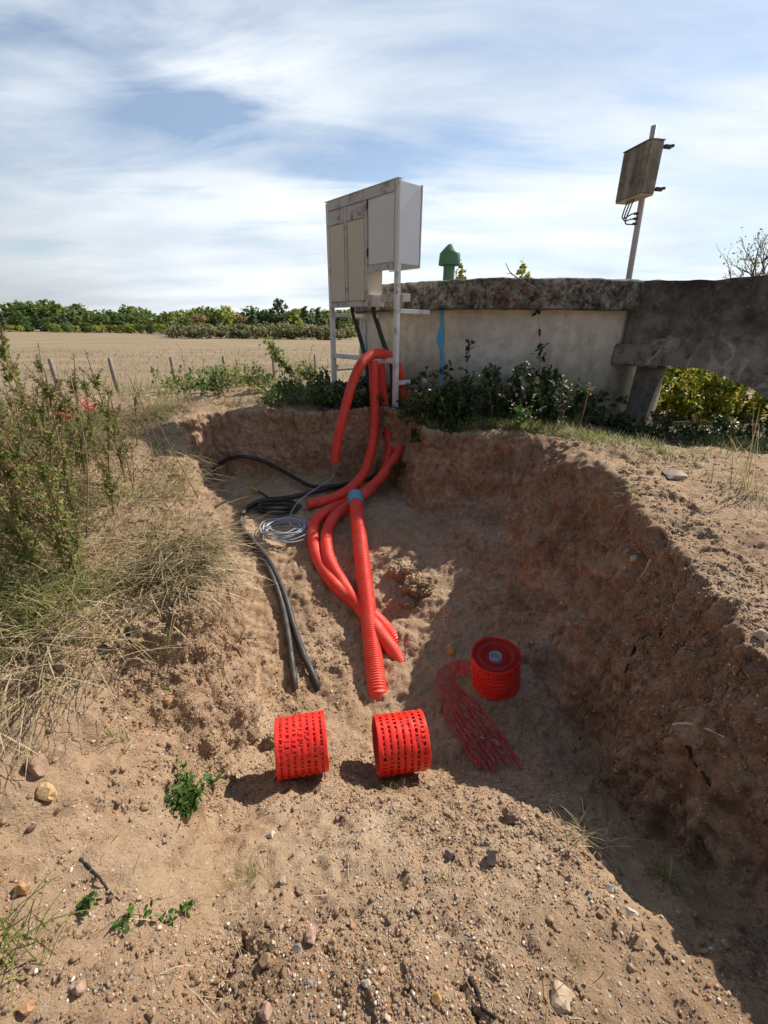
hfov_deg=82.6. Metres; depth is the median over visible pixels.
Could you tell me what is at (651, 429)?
bramble
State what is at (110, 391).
ragweed
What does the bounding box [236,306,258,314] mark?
broadleaf tree
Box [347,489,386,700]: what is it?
thick conduit
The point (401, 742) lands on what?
roll
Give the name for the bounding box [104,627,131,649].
soil clod
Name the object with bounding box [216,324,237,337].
heath shrub
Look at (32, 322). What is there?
broadleaf tree
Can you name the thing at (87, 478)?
dead stem
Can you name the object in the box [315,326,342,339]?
heath shrub
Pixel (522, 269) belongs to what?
pointed tree
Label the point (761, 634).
stone
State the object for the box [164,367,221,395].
field weed
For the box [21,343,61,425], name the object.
ragweed
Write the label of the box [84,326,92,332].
broadleaf tree
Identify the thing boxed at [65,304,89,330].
broadleaf tree
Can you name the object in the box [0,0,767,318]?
sky
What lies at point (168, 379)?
field weed
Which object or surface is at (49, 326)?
broadleaf tree
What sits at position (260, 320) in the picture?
poplar tree
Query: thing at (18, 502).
ragweed
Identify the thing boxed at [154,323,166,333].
young tree
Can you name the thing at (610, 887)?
stone
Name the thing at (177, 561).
dry grass
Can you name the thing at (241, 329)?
heath shrub
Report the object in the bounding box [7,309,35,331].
broadleaf tree
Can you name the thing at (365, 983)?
stone
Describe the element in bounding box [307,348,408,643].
red conduit
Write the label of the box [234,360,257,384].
field weed
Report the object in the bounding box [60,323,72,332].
broadleaf tree
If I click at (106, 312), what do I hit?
broadleaf tree
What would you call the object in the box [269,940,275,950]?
stone
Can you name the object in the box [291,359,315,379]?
field weed
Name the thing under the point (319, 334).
heath shrub
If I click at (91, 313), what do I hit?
broadleaf tree
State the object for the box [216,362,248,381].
field weed
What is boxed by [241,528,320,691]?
power cable
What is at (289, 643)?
power cable
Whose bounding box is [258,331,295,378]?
horseweed
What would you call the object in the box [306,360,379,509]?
red conduit
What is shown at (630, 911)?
stone
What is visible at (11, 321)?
broadleaf tree
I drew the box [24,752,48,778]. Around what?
stone
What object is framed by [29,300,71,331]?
broadleaf tree
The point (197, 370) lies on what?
field weed
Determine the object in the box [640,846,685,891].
grass tuft
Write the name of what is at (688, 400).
ivy bush
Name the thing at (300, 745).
roll
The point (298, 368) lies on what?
field weed
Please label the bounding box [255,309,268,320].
broadleaf tree
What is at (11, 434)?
ragweed
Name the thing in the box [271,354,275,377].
fence post
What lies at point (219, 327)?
heath shrub
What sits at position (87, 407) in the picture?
scrap
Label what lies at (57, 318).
broadleaf tree
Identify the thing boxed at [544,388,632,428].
bramble
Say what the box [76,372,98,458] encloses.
ragweed
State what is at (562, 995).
stone
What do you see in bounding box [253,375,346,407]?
nettle patch
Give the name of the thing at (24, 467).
ragweed
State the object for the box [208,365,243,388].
field weed
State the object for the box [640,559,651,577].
root
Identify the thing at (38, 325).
poplar tree
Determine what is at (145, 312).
broadleaf tree
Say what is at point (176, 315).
young tree
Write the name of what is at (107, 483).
ragweed
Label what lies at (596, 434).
green grass
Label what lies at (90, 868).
root
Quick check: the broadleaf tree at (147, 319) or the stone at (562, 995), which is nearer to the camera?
the stone at (562, 995)
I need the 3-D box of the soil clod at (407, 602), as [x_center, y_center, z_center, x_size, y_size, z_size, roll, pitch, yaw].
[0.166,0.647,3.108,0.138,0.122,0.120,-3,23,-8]
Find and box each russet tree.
[189,314,208,325]
[236,315,248,324]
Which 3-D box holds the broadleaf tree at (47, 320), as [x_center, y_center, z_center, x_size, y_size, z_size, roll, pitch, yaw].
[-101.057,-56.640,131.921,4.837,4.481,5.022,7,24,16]
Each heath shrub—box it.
[163,324,184,337]
[164,321,200,338]
[186,325,210,337]
[191,324,219,338]
[209,324,227,336]
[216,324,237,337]
[222,323,248,338]
[230,324,260,338]
[241,325,266,338]
[248,321,269,337]
[257,326,271,336]
[258,323,281,338]
[266,322,295,338]
[281,325,299,338]
[285,325,307,338]
[294,323,319,339]
[306,325,329,339]
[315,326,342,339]
[322,325,346,339]
[336,323,354,337]
[338,326,356,338]
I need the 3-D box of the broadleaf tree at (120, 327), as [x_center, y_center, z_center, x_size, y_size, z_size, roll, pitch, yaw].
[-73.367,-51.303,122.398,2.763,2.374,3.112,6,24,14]
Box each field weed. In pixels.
[150,366,180,392]
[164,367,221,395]
[173,365,204,388]
[194,369,229,397]
[196,364,235,394]
[201,364,243,388]
[203,362,233,382]
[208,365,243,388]
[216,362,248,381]
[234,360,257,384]
[240,366,268,390]
[242,365,274,385]
[250,365,283,384]
[285,362,312,379]
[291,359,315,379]
[291,360,322,378]
[296,366,328,385]
[299,367,331,390]
[306,365,337,389]
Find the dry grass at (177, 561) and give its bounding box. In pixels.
[0,383,319,777]
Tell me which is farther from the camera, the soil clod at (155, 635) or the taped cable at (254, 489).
the taped cable at (254, 489)
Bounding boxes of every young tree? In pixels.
[5,325,13,331]
[15,325,24,331]
[52,323,62,331]
[72,325,80,332]
[90,325,100,332]
[98,324,106,331]
[112,325,121,332]
[123,324,132,332]
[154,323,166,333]
[171,312,189,323]
[182,311,197,323]
[217,306,240,325]
[288,314,302,325]
[313,310,328,326]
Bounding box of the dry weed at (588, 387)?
[575,381,595,436]
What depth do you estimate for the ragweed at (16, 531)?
1.68 m
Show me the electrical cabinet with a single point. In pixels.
(373, 232)
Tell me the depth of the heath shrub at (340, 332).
75.20 m
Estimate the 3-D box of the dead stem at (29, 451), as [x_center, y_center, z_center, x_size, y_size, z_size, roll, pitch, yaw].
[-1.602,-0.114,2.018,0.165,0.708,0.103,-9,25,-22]
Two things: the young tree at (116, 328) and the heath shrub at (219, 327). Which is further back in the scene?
the young tree at (116, 328)
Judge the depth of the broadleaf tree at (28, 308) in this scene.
138.17 m
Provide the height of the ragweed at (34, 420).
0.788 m
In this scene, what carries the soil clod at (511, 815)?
on the ground at (464, 500)
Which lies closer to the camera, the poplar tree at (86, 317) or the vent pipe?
the vent pipe
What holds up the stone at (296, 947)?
on the ground at (464, 500)
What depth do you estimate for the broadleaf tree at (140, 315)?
134.57 m
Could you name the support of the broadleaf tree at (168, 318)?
on the ground at (464, 500)
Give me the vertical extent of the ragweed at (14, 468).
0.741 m
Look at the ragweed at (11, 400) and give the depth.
2.51 m
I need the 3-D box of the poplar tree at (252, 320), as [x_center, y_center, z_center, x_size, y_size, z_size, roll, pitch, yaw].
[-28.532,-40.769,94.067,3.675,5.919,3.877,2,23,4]
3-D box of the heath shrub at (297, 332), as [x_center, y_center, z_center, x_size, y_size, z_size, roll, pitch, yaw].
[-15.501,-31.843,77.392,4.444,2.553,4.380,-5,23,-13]
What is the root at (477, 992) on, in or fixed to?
on the ground at (464, 500)
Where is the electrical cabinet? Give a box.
[324,177,429,407]
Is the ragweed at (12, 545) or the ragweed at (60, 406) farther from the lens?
the ragweed at (60, 406)
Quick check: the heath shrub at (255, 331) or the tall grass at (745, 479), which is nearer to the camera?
the tall grass at (745, 479)
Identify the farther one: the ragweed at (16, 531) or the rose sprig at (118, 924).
the ragweed at (16, 531)
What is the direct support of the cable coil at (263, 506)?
on the ground at (464, 500)
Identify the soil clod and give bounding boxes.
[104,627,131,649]
[125,614,166,648]
[159,604,199,636]
[385,560,415,582]
[398,595,416,608]
[399,571,435,598]
[502,803,520,824]
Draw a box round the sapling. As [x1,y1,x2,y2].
[509,404,533,428]
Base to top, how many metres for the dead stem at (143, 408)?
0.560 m
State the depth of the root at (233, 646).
2.15 m
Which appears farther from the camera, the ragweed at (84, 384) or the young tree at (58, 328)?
the young tree at (58, 328)
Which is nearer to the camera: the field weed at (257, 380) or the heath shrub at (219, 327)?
the field weed at (257, 380)
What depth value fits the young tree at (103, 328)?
121.84 m
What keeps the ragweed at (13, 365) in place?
on the ground at (464, 500)
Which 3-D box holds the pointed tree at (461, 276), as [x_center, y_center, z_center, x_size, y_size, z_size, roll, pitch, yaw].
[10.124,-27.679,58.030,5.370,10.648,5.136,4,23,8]
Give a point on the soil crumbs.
(194, 978)
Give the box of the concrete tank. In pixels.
[354,277,661,424]
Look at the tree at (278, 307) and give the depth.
91.20 m
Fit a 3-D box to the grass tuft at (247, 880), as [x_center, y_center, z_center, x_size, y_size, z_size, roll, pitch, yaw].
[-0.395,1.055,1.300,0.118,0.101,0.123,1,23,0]
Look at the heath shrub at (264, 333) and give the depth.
78.57 m
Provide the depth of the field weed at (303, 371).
6.59 m
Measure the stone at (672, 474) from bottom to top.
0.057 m
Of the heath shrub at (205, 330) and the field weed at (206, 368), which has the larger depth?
the heath shrub at (205, 330)
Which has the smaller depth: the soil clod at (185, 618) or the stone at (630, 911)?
the stone at (630, 911)
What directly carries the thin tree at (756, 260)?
on the ground at (464, 500)
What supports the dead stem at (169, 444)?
on the ground at (464, 500)
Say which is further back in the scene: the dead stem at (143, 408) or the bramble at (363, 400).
the bramble at (363, 400)
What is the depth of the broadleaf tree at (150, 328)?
118.75 m
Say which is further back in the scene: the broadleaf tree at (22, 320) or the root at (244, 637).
the broadleaf tree at (22, 320)
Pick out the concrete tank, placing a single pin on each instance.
(582, 323)
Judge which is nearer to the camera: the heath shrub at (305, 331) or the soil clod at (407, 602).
the soil clod at (407, 602)
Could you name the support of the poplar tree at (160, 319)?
on the ground at (464, 500)
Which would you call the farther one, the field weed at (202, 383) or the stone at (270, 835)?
the field weed at (202, 383)
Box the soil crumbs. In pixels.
[0,422,767,1023]
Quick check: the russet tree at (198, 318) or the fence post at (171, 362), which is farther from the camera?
the russet tree at (198, 318)
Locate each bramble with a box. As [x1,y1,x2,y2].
[293,374,399,409]
[390,408,505,472]
[396,365,490,433]
[462,361,585,426]
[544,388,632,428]
[606,409,767,445]
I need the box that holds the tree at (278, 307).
[268,298,288,323]
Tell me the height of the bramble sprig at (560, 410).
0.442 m
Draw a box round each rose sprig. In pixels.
[75,888,103,915]
[111,898,160,934]
[160,900,197,926]
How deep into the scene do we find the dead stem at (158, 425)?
3.44 m
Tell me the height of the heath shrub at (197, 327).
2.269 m
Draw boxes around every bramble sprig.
[498,378,546,423]
[549,374,572,424]
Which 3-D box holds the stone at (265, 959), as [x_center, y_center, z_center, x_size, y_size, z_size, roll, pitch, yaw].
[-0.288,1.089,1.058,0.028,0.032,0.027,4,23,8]
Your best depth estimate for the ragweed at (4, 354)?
2.24 m
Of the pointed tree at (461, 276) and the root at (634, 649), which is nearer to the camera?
the root at (634, 649)
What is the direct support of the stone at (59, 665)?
on the ground at (464, 500)
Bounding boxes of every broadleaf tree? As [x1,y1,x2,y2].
[0,304,23,319]
[1,301,31,313]
[1,315,18,331]
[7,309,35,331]
[11,300,32,319]
[12,313,36,330]
[16,300,50,330]
[21,324,32,331]
[24,317,35,330]
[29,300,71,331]
[39,298,50,306]
[40,316,60,331]
[44,322,56,331]
[49,313,71,331]
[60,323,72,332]
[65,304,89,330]
[68,303,91,329]
[70,314,84,331]
[78,310,109,331]
[80,322,90,332]
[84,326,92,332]
[91,314,105,331]
[92,311,111,331]
[99,309,114,315]
[104,324,111,332]
[108,312,130,332]
[116,303,144,331]
[117,325,125,332]
[121,314,140,332]
[133,313,148,331]
[133,323,145,332]
[136,314,157,332]
[139,310,154,319]
[143,322,156,333]
[161,311,174,326]
[174,309,188,317]
[175,316,193,335]
[188,305,204,316]
[195,308,216,325]
[199,312,219,325]
[213,305,244,324]
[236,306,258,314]
[241,309,260,323]
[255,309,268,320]
[258,312,277,325]
[284,309,301,336]
[295,309,314,319]
[321,309,335,325]
[327,309,353,337]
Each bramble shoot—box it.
[443,339,475,408]
[530,310,548,398]
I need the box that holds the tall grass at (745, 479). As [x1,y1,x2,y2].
[727,408,765,494]
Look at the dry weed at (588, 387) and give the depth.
3.32 m
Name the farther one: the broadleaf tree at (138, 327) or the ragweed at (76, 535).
the broadleaf tree at (138, 327)
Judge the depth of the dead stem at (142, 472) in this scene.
2.37 m
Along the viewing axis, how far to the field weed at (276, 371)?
6.71 m
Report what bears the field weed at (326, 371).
on the ground at (464, 500)
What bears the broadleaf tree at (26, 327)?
on the ground at (464, 500)
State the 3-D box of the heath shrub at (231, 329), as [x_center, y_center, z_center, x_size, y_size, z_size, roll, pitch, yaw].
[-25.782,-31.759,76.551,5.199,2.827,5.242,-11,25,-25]
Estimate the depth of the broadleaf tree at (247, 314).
106.10 m
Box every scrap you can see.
[57,402,73,426]
[75,394,96,415]
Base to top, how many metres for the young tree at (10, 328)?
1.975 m
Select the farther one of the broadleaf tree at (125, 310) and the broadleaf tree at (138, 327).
the broadleaf tree at (125, 310)
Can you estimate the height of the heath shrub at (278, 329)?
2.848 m
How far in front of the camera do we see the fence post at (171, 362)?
13.50 m
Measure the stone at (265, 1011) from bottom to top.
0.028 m
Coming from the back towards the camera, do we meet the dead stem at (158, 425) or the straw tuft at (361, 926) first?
the dead stem at (158, 425)
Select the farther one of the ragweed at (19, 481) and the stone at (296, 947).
the ragweed at (19, 481)
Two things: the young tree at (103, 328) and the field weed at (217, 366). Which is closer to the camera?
the field weed at (217, 366)
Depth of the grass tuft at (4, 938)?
0.91 m
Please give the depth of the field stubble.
23.91 m
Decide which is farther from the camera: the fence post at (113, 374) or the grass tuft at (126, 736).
the fence post at (113, 374)
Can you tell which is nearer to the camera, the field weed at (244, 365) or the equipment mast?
the equipment mast
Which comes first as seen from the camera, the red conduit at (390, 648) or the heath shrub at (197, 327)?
the red conduit at (390, 648)
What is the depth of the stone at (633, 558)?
2.06 m
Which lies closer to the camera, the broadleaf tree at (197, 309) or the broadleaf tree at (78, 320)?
the broadleaf tree at (197, 309)
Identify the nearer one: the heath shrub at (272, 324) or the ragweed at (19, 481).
the ragweed at (19, 481)
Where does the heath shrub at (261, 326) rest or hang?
on the ground at (464, 500)
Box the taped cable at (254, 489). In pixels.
[250,486,268,496]
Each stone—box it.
[12,881,30,894]
[17,1000,34,1015]
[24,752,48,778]
[36,782,57,801]
[53,658,68,670]
[71,980,85,995]
[163,695,172,704]
[258,1002,272,1020]
[259,952,270,968]
[263,731,273,749]
[266,830,275,838]
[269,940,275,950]
[280,875,285,885]
[292,942,301,952]
[304,926,316,943]
[327,936,337,952]
[361,979,370,987]
[431,991,442,1004]
[445,849,454,859]
[446,643,455,654]
[487,848,496,865]
[550,980,575,1014]
[606,883,615,892]
[625,906,638,915]
[630,555,637,561]
[662,469,687,480]
[753,629,767,640]
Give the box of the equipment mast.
[615,125,674,278]
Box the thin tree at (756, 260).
[716,227,767,393]
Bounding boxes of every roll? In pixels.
[274,710,328,780]
[371,709,430,777]
[436,637,522,772]
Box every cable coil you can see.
[251,499,301,514]
[259,464,334,542]
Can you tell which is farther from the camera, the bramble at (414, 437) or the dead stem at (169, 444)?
the bramble at (414, 437)
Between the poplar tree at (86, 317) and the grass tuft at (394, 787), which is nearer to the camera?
the grass tuft at (394, 787)
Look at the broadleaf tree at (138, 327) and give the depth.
119.32 m
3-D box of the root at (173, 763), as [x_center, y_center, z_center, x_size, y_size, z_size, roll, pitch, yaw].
[-0.714,0.966,1.558,0.128,0.325,0.076,-4,23,-12]
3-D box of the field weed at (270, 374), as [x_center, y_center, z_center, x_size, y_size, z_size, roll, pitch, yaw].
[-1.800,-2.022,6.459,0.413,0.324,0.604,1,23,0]
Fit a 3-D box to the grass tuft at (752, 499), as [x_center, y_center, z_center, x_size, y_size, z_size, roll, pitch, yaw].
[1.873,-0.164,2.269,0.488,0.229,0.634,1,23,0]
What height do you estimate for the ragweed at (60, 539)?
0.651 m
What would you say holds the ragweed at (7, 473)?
on the ground at (464, 500)
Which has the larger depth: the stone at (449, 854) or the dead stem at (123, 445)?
the dead stem at (123, 445)
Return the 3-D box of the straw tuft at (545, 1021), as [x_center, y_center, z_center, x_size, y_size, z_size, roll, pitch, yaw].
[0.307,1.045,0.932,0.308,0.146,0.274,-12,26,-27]
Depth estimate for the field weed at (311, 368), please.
7.60 m
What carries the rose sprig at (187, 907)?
on the ground at (464, 500)
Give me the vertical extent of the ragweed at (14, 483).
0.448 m
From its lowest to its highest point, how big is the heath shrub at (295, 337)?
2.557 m
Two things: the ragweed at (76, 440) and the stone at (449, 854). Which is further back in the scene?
the ragweed at (76, 440)
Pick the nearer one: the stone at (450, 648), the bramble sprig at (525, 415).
the stone at (450, 648)
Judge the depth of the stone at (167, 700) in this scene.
1.63 m
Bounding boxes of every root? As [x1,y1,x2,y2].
[78,858,119,900]
[159,745,210,799]
[231,643,242,676]
[240,635,277,638]
[468,976,495,1018]
[624,633,661,672]
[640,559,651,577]
[672,722,724,737]
[684,745,710,786]
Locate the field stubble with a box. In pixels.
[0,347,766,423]
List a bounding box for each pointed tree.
[454,260,467,279]
[514,260,531,277]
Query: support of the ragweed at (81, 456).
on the ground at (464, 500)
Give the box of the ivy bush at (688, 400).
[654,366,767,423]
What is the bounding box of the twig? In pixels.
[505,263,534,288]
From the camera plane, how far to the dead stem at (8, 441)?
2.02 m
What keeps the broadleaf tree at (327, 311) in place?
on the ground at (464, 500)
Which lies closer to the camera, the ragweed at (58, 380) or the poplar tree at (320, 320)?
the ragweed at (58, 380)
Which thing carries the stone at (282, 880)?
on the ground at (464, 500)
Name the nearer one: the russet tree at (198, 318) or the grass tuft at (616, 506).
the grass tuft at (616, 506)
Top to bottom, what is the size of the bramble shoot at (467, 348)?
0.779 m
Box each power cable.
[211,455,340,488]
[238,464,381,691]
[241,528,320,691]
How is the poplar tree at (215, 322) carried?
on the ground at (464, 500)
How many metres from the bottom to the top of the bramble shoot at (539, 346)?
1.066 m
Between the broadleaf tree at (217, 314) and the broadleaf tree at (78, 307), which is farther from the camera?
the broadleaf tree at (78, 307)
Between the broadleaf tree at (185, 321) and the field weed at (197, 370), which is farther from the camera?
the broadleaf tree at (185, 321)
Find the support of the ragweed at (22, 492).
on the ground at (464, 500)
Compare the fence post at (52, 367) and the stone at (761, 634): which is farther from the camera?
the fence post at (52, 367)
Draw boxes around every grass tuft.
[0,864,97,1018]
[103,710,138,763]
[118,598,205,688]
[228,850,268,885]
[382,779,407,793]
[438,865,466,887]
[563,476,652,610]
[563,698,629,786]
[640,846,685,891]
[677,455,767,515]
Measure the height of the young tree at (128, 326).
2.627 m
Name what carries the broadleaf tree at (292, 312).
on the ground at (464, 500)
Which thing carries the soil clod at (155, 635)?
on the ground at (464, 500)
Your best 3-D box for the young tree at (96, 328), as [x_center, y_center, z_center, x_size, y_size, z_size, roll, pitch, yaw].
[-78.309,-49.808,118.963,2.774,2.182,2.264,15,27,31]
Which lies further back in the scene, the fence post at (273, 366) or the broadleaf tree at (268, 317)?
the broadleaf tree at (268, 317)
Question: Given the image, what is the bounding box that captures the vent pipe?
[438,244,459,279]
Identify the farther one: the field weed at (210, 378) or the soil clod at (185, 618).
the field weed at (210, 378)
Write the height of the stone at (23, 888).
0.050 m
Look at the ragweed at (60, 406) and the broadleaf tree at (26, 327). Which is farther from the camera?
the broadleaf tree at (26, 327)
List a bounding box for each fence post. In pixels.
[47,358,61,396]
[107,358,119,391]
[169,357,176,387]
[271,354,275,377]
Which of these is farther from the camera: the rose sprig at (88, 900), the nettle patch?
the nettle patch
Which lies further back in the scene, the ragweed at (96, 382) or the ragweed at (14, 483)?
the ragweed at (96, 382)
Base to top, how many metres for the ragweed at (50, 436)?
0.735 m
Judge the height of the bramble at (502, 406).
0.678 m
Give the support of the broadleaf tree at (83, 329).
on the ground at (464, 500)
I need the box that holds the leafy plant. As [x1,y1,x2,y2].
[164,761,221,819]
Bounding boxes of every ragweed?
[0,323,72,500]
[0,343,36,445]
[0,398,77,574]
[0,404,14,489]
[0,410,29,460]
[0,410,56,551]
[0,413,32,498]
[0,426,82,574]
[0,441,44,570]
[0,460,36,561]
[0,475,32,564]
[0,484,44,577]
[1,371,32,433]
[1,435,33,513]
[2,379,38,483]
[4,384,62,503]
[6,376,63,498]
[6,479,48,549]
[7,448,75,560]
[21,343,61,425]
[25,441,79,583]
[26,365,80,517]
[30,452,85,568]
[43,392,76,475]
[44,352,98,489]
[44,398,103,480]
[49,374,70,423]
[57,388,84,473]
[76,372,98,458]
[78,350,141,481]
[84,393,122,514]
[101,387,125,439]
[120,392,147,445]
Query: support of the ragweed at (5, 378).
on the ground at (464, 500)
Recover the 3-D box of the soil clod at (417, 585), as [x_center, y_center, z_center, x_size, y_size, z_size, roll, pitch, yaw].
[0.242,0.558,3.190,0.275,0.219,0.253,2,23,3]
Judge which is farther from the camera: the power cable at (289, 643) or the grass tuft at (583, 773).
the power cable at (289, 643)
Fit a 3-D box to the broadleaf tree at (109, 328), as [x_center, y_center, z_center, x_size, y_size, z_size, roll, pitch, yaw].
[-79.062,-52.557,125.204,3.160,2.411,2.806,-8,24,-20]
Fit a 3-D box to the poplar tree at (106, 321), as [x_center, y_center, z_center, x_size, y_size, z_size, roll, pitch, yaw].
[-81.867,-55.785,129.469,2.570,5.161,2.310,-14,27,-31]
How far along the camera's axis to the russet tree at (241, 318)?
98.11 m
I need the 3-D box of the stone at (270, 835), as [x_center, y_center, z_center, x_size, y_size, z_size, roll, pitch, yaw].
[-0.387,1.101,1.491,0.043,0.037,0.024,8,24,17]
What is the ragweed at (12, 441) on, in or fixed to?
on the ground at (464, 500)
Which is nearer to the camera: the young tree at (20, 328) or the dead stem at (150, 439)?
the dead stem at (150, 439)
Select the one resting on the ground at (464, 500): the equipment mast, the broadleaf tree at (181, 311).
the broadleaf tree at (181, 311)
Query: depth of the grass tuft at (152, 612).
1.64 m
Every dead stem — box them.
[5,403,12,502]
[13,408,67,540]
[59,377,88,537]
[106,433,173,514]
[108,389,139,491]
[124,440,137,485]
[125,374,156,444]
[142,393,198,497]
[143,421,164,460]
[144,406,165,446]
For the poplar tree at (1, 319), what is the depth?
133.39 m
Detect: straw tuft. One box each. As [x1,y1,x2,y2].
[56,836,304,1023]
[269,831,438,974]
[458,910,611,1023]
[546,800,634,877]
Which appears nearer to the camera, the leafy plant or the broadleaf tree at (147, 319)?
the leafy plant
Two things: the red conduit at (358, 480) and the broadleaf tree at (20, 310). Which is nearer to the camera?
the red conduit at (358, 480)
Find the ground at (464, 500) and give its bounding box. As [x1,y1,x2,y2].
[0,328,767,1023]
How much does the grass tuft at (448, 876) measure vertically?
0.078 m
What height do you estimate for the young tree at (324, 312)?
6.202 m
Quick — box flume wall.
[612,275,767,425]
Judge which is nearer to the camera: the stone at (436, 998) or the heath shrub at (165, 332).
the stone at (436, 998)
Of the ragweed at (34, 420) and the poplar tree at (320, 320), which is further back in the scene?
the poplar tree at (320, 320)
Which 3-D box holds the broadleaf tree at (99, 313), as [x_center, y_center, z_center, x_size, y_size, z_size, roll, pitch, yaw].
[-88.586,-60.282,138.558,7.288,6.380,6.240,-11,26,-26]
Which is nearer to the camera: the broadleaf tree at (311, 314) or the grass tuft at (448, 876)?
the grass tuft at (448, 876)
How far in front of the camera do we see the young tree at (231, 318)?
98.66 m
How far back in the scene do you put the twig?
4.10 m
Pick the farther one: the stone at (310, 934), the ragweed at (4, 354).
the ragweed at (4, 354)
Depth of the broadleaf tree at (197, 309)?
108.19 m
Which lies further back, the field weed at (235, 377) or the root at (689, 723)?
the field weed at (235, 377)
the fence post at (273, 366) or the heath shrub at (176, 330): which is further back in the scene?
the heath shrub at (176, 330)
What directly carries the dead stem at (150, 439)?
on the ground at (464, 500)
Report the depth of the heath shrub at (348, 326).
87.85 m
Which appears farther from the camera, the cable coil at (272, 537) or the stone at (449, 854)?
the cable coil at (272, 537)
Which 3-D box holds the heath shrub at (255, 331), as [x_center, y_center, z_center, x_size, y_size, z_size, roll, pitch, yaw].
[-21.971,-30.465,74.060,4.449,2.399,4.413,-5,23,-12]
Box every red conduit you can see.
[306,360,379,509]
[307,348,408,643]
[320,364,403,662]
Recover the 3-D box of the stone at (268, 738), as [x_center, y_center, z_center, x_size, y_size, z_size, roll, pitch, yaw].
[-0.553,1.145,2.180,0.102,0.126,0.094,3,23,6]
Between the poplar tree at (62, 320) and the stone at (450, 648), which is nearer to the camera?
the stone at (450, 648)
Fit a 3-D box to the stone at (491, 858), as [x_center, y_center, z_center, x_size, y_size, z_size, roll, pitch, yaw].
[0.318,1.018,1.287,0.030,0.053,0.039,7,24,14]
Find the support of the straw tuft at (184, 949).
on the ground at (464, 500)
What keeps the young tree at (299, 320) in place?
on the ground at (464, 500)
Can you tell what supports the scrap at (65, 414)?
on the ragweed at (60, 406)
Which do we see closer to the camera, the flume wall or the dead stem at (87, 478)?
the dead stem at (87, 478)
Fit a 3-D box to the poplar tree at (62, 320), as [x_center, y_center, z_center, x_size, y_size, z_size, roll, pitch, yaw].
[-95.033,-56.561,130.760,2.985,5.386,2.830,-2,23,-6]
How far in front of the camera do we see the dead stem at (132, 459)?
2.76 m
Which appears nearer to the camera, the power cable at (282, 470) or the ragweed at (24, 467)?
the ragweed at (24, 467)
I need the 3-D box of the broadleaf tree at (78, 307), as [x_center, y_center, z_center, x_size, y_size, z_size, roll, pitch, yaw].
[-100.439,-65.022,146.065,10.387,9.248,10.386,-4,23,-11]
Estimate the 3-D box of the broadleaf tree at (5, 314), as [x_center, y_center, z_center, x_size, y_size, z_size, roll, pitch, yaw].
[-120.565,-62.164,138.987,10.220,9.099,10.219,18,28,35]
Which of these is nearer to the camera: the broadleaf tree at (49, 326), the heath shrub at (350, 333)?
the heath shrub at (350, 333)
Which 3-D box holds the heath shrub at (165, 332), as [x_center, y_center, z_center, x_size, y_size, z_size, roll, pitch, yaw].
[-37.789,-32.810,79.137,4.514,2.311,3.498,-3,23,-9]
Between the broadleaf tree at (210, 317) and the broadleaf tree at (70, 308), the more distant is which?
the broadleaf tree at (70, 308)
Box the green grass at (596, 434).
[0,372,767,1021]
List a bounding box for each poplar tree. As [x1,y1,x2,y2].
[0,312,6,330]
[33,313,43,331]
[60,313,71,331]
[84,310,89,325]
[103,314,110,330]
[156,314,164,329]
[213,316,220,326]
[244,308,258,336]
[256,315,266,324]
[300,306,314,325]
[312,307,328,326]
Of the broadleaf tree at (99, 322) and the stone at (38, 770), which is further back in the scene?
the broadleaf tree at (99, 322)
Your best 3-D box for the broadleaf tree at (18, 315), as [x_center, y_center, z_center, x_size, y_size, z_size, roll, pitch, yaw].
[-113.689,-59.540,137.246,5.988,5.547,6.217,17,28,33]
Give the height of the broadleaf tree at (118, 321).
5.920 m
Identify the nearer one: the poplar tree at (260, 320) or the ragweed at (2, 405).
the ragweed at (2, 405)
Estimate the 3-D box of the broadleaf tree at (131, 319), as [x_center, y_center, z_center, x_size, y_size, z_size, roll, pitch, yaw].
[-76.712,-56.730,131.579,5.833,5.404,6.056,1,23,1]
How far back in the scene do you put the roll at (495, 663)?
2.32 m
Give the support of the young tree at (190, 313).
on the ground at (464, 500)
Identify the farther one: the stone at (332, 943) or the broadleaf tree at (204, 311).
the broadleaf tree at (204, 311)
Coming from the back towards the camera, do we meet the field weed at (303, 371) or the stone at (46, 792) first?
the field weed at (303, 371)
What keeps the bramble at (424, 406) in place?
on the ground at (464, 500)
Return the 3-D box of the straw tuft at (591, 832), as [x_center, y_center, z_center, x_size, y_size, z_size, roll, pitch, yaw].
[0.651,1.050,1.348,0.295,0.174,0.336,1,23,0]
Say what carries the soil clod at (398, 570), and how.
on the ground at (464, 500)
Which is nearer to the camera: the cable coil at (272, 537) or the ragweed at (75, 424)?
the ragweed at (75, 424)
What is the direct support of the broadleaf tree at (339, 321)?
on the ground at (464, 500)
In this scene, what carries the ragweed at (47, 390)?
on the ground at (464, 500)
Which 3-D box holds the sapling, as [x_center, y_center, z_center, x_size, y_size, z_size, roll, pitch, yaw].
[1.148,-0.802,3.665,0.212,0.228,0.203,1,23,0]
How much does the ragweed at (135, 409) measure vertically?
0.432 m
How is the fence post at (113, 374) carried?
on the ground at (464, 500)
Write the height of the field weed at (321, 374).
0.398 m
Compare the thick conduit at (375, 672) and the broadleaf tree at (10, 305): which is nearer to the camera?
the thick conduit at (375, 672)
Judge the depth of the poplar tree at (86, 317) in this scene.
135.31 m
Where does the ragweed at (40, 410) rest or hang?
on the ground at (464, 500)
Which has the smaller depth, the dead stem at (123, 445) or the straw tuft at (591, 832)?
the straw tuft at (591, 832)
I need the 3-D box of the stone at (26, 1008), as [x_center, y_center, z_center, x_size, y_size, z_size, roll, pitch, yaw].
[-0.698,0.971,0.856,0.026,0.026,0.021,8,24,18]
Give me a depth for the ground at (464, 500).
1.69 m

